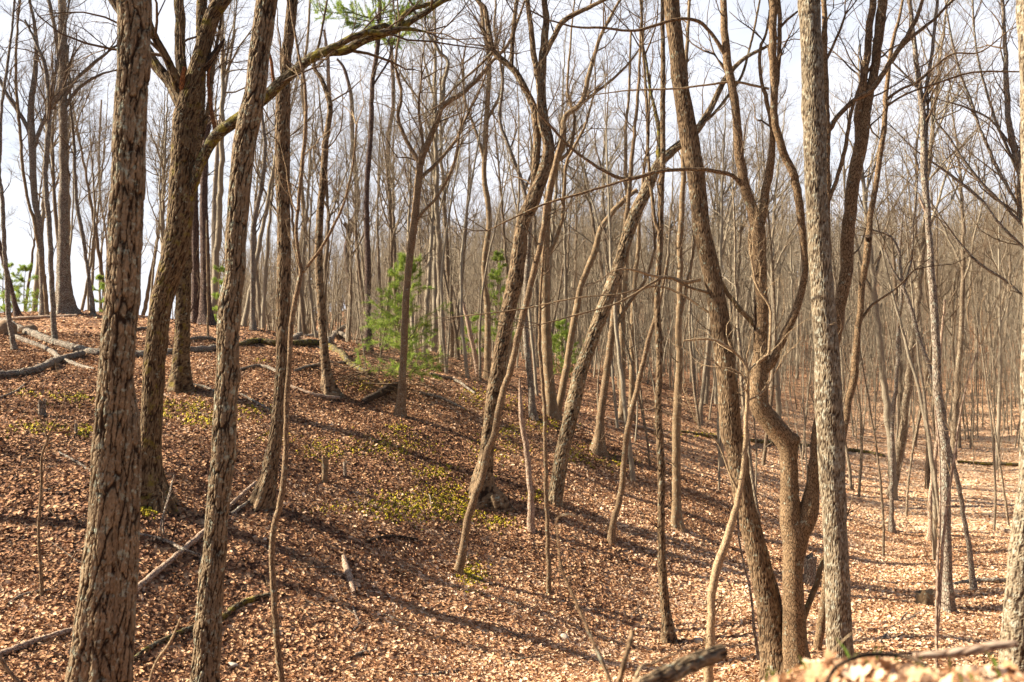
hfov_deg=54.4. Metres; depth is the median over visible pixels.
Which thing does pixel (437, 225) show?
bare tree
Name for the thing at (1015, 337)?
bare tree
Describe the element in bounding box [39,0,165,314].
oak tree
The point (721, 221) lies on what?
bare tree
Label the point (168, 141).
bare tree
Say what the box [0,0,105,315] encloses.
bare tree
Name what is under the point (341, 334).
fallen log
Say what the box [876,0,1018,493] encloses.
bare tree
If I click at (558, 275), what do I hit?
bare tree
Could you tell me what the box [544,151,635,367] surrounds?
bare tree
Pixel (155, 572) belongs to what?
fallen log
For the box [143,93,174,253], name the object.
bare tree
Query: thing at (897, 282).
bare tree
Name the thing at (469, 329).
dead tree
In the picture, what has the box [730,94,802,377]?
bare tree
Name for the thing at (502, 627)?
fallen twig
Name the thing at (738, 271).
bare tree
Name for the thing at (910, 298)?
bare tree
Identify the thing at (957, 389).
bare tree
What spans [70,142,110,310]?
bare tree
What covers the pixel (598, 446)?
bare tree
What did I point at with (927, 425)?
tree
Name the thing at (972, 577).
bare tree
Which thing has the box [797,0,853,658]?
bare tree
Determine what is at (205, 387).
fallen branch
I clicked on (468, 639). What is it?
fallen twig
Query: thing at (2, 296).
pine sapling
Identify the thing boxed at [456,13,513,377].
tree
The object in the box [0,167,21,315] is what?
bare tree
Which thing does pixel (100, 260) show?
bare tree
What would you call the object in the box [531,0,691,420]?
bare tree
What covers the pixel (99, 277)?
pine sapling
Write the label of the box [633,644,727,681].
fallen branch
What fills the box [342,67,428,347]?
bare tree
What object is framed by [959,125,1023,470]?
bare tree
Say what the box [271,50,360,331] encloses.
bare tree
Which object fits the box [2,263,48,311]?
pine sapling
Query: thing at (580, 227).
bare tree
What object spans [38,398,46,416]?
stump
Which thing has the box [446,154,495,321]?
bare tree
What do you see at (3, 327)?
rock
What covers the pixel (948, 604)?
bare tree
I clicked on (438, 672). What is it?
fallen branch
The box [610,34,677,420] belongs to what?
bare tree
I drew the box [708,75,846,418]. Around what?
bare tree
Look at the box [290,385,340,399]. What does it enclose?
fallen log
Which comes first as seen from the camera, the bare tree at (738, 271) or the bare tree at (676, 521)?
the bare tree at (676, 521)
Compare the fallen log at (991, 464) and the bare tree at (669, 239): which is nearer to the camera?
the fallen log at (991, 464)
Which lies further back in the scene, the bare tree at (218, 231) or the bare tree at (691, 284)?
the bare tree at (691, 284)
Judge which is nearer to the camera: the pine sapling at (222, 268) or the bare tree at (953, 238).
the pine sapling at (222, 268)
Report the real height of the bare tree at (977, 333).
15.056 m
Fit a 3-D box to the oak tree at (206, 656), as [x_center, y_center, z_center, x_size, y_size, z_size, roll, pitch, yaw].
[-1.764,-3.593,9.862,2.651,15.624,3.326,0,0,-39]
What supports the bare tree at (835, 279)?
on the ground at (704, 458)
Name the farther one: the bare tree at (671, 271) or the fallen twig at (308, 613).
the bare tree at (671, 271)
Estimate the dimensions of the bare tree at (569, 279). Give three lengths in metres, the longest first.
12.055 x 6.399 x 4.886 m
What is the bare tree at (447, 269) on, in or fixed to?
on the ground at (704, 458)
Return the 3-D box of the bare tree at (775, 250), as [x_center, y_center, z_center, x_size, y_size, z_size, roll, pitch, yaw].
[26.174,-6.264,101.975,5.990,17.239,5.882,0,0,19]
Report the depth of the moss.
20.53 m
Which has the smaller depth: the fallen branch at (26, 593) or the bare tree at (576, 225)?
the fallen branch at (26, 593)
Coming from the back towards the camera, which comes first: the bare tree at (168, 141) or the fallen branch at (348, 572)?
the bare tree at (168, 141)
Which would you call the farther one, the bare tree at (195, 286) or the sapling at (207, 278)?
the bare tree at (195, 286)
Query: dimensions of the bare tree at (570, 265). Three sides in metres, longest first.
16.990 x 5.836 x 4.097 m
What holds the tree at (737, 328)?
on the ground at (704, 458)
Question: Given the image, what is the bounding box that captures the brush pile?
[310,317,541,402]
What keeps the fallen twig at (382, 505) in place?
on the ground at (704, 458)
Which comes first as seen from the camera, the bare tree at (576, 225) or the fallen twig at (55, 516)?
the fallen twig at (55, 516)
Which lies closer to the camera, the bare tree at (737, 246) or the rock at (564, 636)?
the rock at (564, 636)
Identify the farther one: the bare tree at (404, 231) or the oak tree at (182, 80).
the bare tree at (404, 231)
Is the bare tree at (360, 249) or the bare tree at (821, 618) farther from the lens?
the bare tree at (360, 249)
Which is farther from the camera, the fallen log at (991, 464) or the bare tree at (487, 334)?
the fallen log at (991, 464)
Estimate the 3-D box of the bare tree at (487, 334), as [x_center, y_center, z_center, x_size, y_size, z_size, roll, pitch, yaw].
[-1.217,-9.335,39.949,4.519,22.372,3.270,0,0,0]
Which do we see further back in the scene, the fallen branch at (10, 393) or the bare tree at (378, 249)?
the bare tree at (378, 249)
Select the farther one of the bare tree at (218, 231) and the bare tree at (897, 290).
the bare tree at (897, 290)
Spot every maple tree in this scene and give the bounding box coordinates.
[403,0,929,674]
[832,0,1023,448]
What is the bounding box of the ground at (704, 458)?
[0,270,1020,681]
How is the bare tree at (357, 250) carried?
on the ground at (704, 458)
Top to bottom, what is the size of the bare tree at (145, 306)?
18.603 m
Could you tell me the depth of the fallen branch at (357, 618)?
13.95 m
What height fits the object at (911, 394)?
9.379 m
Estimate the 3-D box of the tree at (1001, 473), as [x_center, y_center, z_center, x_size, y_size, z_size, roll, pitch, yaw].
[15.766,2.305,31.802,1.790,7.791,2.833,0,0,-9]
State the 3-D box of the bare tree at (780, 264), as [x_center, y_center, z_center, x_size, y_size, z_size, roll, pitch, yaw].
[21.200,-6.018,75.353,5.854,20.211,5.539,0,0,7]
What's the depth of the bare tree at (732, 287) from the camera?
64.75 m
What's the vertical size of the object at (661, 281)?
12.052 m
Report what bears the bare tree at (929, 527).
on the ground at (704, 458)
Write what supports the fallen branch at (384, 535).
on the ground at (704, 458)
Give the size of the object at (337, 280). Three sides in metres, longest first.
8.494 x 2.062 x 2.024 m
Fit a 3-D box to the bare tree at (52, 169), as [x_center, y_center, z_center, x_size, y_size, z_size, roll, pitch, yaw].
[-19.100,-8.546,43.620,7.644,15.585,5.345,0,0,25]
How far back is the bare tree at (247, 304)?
41.96 m
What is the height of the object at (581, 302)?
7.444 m
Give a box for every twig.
[0,655,20,681]
[10,455,53,469]
[19,551,82,554]
[41,505,69,531]
[48,536,80,561]
[139,561,183,580]
[148,617,181,681]
[281,599,331,624]
[288,554,328,571]
[293,548,310,570]
[365,492,403,514]
[376,611,423,629]
[450,622,484,652]
[480,612,521,637]
[504,599,548,618]
[506,640,555,662]
[555,514,611,681]
[616,630,634,681]
[632,652,679,681]
[824,652,931,681]
[832,630,855,652]
[879,625,917,639]
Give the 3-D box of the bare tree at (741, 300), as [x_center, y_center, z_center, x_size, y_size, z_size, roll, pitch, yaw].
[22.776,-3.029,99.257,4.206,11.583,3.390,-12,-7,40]
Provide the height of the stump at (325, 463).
0.630 m
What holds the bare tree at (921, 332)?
on the ground at (704, 458)
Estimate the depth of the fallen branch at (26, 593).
12.80 m
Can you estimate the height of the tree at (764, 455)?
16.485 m
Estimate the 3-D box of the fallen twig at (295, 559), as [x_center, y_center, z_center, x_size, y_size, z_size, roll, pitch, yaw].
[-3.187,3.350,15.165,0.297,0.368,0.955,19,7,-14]
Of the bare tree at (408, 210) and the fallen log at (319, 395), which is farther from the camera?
the bare tree at (408, 210)
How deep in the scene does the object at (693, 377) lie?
42.09 m
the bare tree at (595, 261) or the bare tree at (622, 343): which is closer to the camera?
the bare tree at (622, 343)
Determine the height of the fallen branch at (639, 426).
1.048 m
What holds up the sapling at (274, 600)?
on the ground at (704, 458)
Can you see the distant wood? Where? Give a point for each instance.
(342, 293)
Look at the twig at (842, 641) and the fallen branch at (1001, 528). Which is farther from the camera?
the fallen branch at (1001, 528)
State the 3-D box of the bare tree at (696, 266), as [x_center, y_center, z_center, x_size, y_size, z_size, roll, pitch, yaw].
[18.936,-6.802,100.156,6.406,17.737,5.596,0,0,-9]
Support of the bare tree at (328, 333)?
on the ground at (704, 458)
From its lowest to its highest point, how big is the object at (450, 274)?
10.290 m
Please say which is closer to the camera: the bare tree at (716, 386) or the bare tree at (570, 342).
the bare tree at (570, 342)
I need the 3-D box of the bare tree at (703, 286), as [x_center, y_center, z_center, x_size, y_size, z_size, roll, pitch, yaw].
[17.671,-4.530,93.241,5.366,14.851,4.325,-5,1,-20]
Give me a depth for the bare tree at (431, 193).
50.17 m
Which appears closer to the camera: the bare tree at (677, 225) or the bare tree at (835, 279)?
the bare tree at (835, 279)
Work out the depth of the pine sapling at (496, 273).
48.54 m
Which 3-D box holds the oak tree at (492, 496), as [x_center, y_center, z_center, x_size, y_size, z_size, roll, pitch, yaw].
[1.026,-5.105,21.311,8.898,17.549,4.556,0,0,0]
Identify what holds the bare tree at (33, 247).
on the ground at (704, 458)
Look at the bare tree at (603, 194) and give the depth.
55.40 m
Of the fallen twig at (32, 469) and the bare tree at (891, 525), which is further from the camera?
the bare tree at (891, 525)
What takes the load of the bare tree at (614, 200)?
on the ground at (704, 458)
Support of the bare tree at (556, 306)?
on the ground at (704, 458)
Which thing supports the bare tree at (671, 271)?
on the ground at (704, 458)
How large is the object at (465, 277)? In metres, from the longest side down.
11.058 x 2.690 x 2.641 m
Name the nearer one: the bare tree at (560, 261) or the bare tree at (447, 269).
the bare tree at (447, 269)
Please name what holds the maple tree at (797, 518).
on the ground at (704, 458)
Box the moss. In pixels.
[5,358,715,593]
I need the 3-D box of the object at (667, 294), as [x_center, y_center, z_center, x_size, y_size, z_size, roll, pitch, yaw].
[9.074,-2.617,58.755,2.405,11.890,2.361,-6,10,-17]
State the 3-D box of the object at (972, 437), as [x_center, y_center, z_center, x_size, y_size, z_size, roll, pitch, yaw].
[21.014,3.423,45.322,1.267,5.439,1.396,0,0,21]
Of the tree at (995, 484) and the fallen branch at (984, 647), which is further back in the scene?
the tree at (995, 484)
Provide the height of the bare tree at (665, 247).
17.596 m
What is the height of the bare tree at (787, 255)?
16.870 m
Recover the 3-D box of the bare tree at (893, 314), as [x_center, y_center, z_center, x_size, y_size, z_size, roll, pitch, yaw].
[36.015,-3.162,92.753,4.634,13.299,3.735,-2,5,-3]
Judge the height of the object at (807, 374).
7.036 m
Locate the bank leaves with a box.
[762,649,1023,681]
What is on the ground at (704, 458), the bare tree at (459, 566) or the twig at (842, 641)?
the bare tree at (459, 566)
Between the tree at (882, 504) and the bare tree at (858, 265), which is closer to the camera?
the tree at (882, 504)
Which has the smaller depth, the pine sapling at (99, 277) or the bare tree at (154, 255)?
the pine sapling at (99, 277)
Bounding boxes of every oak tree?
[12,0,637,516]
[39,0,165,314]
[65,0,151,681]
[165,0,282,393]
[189,0,277,681]
[351,0,635,513]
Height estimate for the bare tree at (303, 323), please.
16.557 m
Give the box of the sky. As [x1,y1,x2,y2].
[0,0,1019,318]
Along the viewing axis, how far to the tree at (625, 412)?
26.90 m
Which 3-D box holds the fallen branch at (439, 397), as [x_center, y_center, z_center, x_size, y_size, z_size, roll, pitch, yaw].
[-1.773,1.439,27.660,1.601,1.087,0.844,0,0,0]
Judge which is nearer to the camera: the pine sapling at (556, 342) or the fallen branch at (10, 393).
the fallen branch at (10, 393)
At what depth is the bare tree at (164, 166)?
52.53 m
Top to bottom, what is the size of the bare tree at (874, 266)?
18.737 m
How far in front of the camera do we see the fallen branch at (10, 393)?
20.65 m
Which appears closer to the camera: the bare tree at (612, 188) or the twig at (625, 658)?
the twig at (625, 658)
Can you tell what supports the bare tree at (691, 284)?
on the ground at (704, 458)
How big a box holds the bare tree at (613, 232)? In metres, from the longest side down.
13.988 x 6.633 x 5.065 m
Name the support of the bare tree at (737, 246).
on the ground at (704, 458)
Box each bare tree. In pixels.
[0,0,56,314]
[0,0,65,349]
[0,0,94,338]
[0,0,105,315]
[0,2,106,311]
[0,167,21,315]
[3,0,116,252]
[9,122,87,310]
[19,0,111,237]
[19,34,111,297]
[35,9,109,314]
[68,95,150,310]
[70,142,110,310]
[76,54,116,285]
[77,164,110,311]
[96,41,191,255]
[101,186,164,274]
[141,55,187,315]
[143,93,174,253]
[144,121,171,303]
[147,27,246,183]
[161,193,223,253]
[174,0,298,314]
[184,0,249,325]
[185,3,243,323]
[199,181,253,275]
[211,32,235,257]
[212,72,311,327]
[227,28,346,216]
[232,19,328,328]
[241,3,364,325]
[247,0,314,511]
[247,44,302,330]
[254,88,320,334]
[257,177,331,313]
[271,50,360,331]
[290,23,388,337]
[290,113,345,337]
[291,198,345,335]
[294,0,399,398]
[294,200,342,304]
[299,0,312,333]
[317,128,412,341]
[319,73,392,322]
[324,126,377,335]
[332,59,424,335]
[334,146,385,310]
[335,57,363,323]
[335,59,445,347]
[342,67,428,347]
[348,0,475,363]
[355,0,526,418]
[363,65,454,357]
[369,209,403,320]
[376,183,428,340]
[378,43,473,359]
[382,3,485,351]
[383,87,495,359]
[384,140,456,326]
[395,146,443,297]
[396,0,505,357]
[398,175,440,339]
[403,0,782,680]
[406,162,471,351]
[411,61,504,356]
[436,0,531,380]
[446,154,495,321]
[448,68,530,360]
[451,0,579,420]
[453,113,574,575]
[456,213,500,344]
[465,183,513,303]
[467,188,540,333]
[472,167,514,315]
[474,153,537,356]
[478,222,553,291]
[491,51,571,366]
[491,170,543,305]
[493,184,555,319]
[501,161,540,351]
[506,0,622,351]
[526,64,638,377]
[527,76,597,363]
[529,172,574,339]
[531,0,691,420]
[536,164,589,338]
[537,142,602,345]
[539,218,577,298]
[541,98,620,360]
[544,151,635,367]
[548,0,860,507]
[550,225,588,362]
[551,176,601,346]
[552,51,673,387]
[554,207,586,338]
[554,240,581,343]
[557,180,667,417]
[558,173,607,328]
[560,201,598,334]
[562,213,601,358]
[568,168,621,282]
[581,129,647,316]
[585,106,650,345]
[589,0,693,458]
[592,160,689,331]
[597,32,646,420]
[602,0,692,644]
[606,260,667,545]
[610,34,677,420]
[628,223,670,324]
[636,119,718,369]
[642,0,732,533]
[642,187,688,359]
[648,172,713,301]
[663,173,709,348]
[667,92,753,403]
[668,204,702,376]
[668,234,727,357]
[669,267,704,371]
[675,58,790,466]
[675,192,716,357]
[679,104,763,403]
[684,168,753,337]
[684,245,725,317]
[699,72,785,425]
[703,90,788,362]
[707,165,748,315]
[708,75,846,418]
[717,66,803,399]
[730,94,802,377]
[732,263,751,356]
[740,188,788,311]
[741,206,794,358]
[746,207,797,360]
[750,151,807,389]
[755,154,807,363]
[769,271,789,324]
[773,215,801,353]
[775,251,808,367]
[779,185,834,378]
[781,1,955,499]
[795,171,881,357]
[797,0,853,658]
[799,0,960,613]
[805,235,861,401]
[812,0,1019,650]
[830,96,977,589]
[830,121,951,425]
[831,196,882,361]
[843,0,996,613]
[851,234,896,377]
[855,103,956,395]
[858,199,906,353]
[861,235,941,350]
[866,153,957,534]
[870,11,1016,459]
[874,245,906,373]
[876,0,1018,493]
[886,138,1010,446]
[887,248,942,361]
[894,255,961,540]
[907,155,1002,447]
[912,230,951,411]
[922,238,955,343]
[931,181,982,362]
[948,214,1006,394]
[951,149,1023,398]
[951,167,1016,375]
[952,137,1010,367]
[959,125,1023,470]
[960,221,1019,391]
[971,168,1022,379]
[990,253,1023,373]
[991,227,1022,328]
[991,228,1023,326]
[998,0,1023,677]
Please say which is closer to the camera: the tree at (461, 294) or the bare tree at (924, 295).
the tree at (461, 294)
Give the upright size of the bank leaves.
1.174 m
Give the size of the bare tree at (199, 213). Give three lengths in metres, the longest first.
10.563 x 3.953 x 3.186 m
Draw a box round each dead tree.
[463,301,478,375]
[518,378,535,533]
[924,432,929,488]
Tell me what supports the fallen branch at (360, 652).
on the ground at (704, 458)
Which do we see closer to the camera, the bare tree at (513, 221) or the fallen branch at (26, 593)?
the fallen branch at (26, 593)
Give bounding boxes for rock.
[0,320,16,334]
[18,324,37,332]
[228,662,237,668]
[561,633,568,639]
[695,638,702,642]
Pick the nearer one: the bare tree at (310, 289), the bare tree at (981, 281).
the bare tree at (310, 289)
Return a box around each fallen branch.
[0,382,26,398]
[6,587,57,604]
[7,332,94,369]
[58,451,89,471]
[134,592,285,660]
[137,319,173,329]
[140,479,201,563]
[190,320,215,341]
[192,366,250,391]
[229,500,250,514]
[239,393,270,409]
[240,349,275,371]
[293,351,350,371]
[342,555,355,593]
[349,643,374,658]
[352,606,359,630]
[364,531,418,542]
[406,669,459,675]
[419,378,474,411]
[430,366,475,393]
[606,415,667,435]
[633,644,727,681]
[879,609,924,642]
[913,640,1018,659]
[989,521,1010,532]
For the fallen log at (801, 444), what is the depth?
42.62 m
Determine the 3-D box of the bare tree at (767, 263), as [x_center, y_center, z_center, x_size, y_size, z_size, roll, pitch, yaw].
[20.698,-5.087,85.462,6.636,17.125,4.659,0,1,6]
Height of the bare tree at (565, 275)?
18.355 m
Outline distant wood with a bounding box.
[173,179,1022,450]
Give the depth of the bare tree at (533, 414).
28.94 m
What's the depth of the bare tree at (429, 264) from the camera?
46.37 m
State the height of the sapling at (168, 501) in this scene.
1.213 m
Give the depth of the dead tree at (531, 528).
20.22 m
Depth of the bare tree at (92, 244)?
46.57 m
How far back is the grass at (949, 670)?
3.08 m
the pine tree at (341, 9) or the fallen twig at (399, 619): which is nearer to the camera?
the fallen twig at (399, 619)
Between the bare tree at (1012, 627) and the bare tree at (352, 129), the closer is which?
the bare tree at (1012, 627)
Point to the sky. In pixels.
(19, 242)
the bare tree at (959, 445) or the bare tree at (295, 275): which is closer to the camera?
the bare tree at (959, 445)
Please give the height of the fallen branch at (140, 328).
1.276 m
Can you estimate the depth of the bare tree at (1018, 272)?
60.62 m
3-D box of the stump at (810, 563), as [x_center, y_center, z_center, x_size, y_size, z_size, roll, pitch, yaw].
[6.398,4.934,21.419,0.322,0.772,0.322,0,0,0]
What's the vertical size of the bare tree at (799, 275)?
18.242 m
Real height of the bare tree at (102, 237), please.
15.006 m
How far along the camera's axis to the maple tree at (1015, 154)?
22.97 m
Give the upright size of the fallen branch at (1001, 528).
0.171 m
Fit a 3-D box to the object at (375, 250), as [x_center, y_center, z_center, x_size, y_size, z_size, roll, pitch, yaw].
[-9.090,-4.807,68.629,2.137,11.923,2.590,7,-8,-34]
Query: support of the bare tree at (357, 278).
on the ground at (704, 458)
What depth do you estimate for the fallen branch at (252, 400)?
22.83 m
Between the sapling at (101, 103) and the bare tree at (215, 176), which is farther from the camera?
the sapling at (101, 103)
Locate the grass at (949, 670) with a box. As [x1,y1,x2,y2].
[748,641,1001,681]
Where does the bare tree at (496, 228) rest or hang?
on the ground at (704, 458)
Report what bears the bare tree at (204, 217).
on the ground at (704, 458)
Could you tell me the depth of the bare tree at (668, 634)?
16.93 m
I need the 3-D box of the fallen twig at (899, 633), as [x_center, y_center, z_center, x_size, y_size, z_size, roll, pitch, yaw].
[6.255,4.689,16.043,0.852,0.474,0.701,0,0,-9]
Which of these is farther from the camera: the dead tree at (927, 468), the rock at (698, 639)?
the dead tree at (927, 468)
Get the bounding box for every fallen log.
[0,317,216,356]
[0,350,85,377]
[0,615,72,656]
[12,314,77,319]
[137,481,256,591]
[239,321,371,375]
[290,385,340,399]
[293,331,351,339]
[328,324,345,342]
[361,381,398,404]
[681,430,885,456]
[953,577,1005,584]
[957,460,1018,465]
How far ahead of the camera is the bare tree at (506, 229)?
87.70 m
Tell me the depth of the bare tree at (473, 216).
53.47 m
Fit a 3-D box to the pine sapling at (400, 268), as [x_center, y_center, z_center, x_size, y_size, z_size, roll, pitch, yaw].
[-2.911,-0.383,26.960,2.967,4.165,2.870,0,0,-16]
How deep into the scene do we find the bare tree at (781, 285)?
104.50 m
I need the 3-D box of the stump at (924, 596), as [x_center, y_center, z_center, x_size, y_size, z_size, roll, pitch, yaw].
[8.474,5.291,20.455,0.438,0.405,0.433,0,0,0]
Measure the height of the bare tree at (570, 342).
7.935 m
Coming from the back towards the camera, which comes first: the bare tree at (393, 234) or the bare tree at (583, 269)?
the bare tree at (583, 269)
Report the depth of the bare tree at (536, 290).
60.10 m
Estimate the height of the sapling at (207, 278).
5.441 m
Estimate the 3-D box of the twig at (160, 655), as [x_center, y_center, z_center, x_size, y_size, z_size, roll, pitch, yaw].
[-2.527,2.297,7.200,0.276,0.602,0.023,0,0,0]
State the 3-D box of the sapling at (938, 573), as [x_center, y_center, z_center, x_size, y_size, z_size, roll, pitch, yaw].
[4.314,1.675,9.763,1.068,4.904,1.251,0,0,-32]
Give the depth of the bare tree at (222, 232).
65.41 m
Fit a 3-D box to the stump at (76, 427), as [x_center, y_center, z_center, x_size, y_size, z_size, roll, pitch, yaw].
[-7.961,1.600,18.171,0.065,0.246,0.068,0,0,25]
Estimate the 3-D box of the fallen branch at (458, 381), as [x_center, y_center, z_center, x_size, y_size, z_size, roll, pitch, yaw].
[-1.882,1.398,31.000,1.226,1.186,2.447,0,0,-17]
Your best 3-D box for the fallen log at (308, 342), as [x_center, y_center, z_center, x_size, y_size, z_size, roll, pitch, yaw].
[-6.132,0.150,31.382,4.248,1.720,6.097,0,0,0]
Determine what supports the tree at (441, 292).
on the ground at (704, 458)
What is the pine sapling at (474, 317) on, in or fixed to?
on the ground at (704, 458)
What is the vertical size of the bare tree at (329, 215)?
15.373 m
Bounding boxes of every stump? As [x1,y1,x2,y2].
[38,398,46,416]
[74,423,77,434]
[322,455,328,483]
[343,461,346,477]
[803,552,816,585]
[915,589,934,605]
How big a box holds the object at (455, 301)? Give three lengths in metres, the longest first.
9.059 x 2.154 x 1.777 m
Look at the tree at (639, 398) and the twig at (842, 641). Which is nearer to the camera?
the twig at (842, 641)
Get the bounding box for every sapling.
[0,262,25,311]
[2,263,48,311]
[36,351,88,595]
[92,274,104,311]
[97,100,107,309]
[155,470,183,536]
[191,175,250,335]
[210,257,224,321]
[263,0,384,681]
[354,251,452,399]
[456,313,484,369]
[474,248,522,342]
[533,235,565,594]
[541,319,584,376]
[641,203,836,681]
[895,266,1023,667]
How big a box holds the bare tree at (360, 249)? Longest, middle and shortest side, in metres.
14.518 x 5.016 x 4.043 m
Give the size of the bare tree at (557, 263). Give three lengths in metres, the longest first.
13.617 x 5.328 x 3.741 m
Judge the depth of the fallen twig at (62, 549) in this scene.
13.87 m
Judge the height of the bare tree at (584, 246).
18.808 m
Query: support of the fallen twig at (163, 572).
on the ground at (704, 458)
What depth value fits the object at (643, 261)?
89.36 m
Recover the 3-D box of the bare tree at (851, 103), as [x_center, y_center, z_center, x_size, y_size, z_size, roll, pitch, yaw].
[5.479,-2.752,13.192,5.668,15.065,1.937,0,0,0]
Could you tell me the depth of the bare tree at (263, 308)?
56.38 m
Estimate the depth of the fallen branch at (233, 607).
12.88 m
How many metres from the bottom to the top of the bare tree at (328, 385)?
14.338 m
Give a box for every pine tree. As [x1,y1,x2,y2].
[309,0,434,353]
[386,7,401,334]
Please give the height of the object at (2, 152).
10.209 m
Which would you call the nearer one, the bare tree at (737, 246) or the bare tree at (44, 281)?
the bare tree at (44, 281)
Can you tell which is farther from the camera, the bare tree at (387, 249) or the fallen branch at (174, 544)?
the bare tree at (387, 249)
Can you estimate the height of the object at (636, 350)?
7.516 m
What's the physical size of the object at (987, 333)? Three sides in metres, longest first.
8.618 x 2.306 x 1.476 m
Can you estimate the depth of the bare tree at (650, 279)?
77.99 m
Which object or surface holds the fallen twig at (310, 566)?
on the ground at (704, 458)
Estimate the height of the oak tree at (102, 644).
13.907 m
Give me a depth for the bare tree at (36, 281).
57.21 m
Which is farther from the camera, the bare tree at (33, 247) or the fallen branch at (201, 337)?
the bare tree at (33, 247)
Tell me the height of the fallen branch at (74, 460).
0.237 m
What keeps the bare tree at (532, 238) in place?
on the ground at (704, 458)
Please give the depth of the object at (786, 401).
43.10 m
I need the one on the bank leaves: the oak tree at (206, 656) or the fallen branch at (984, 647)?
the fallen branch at (984, 647)

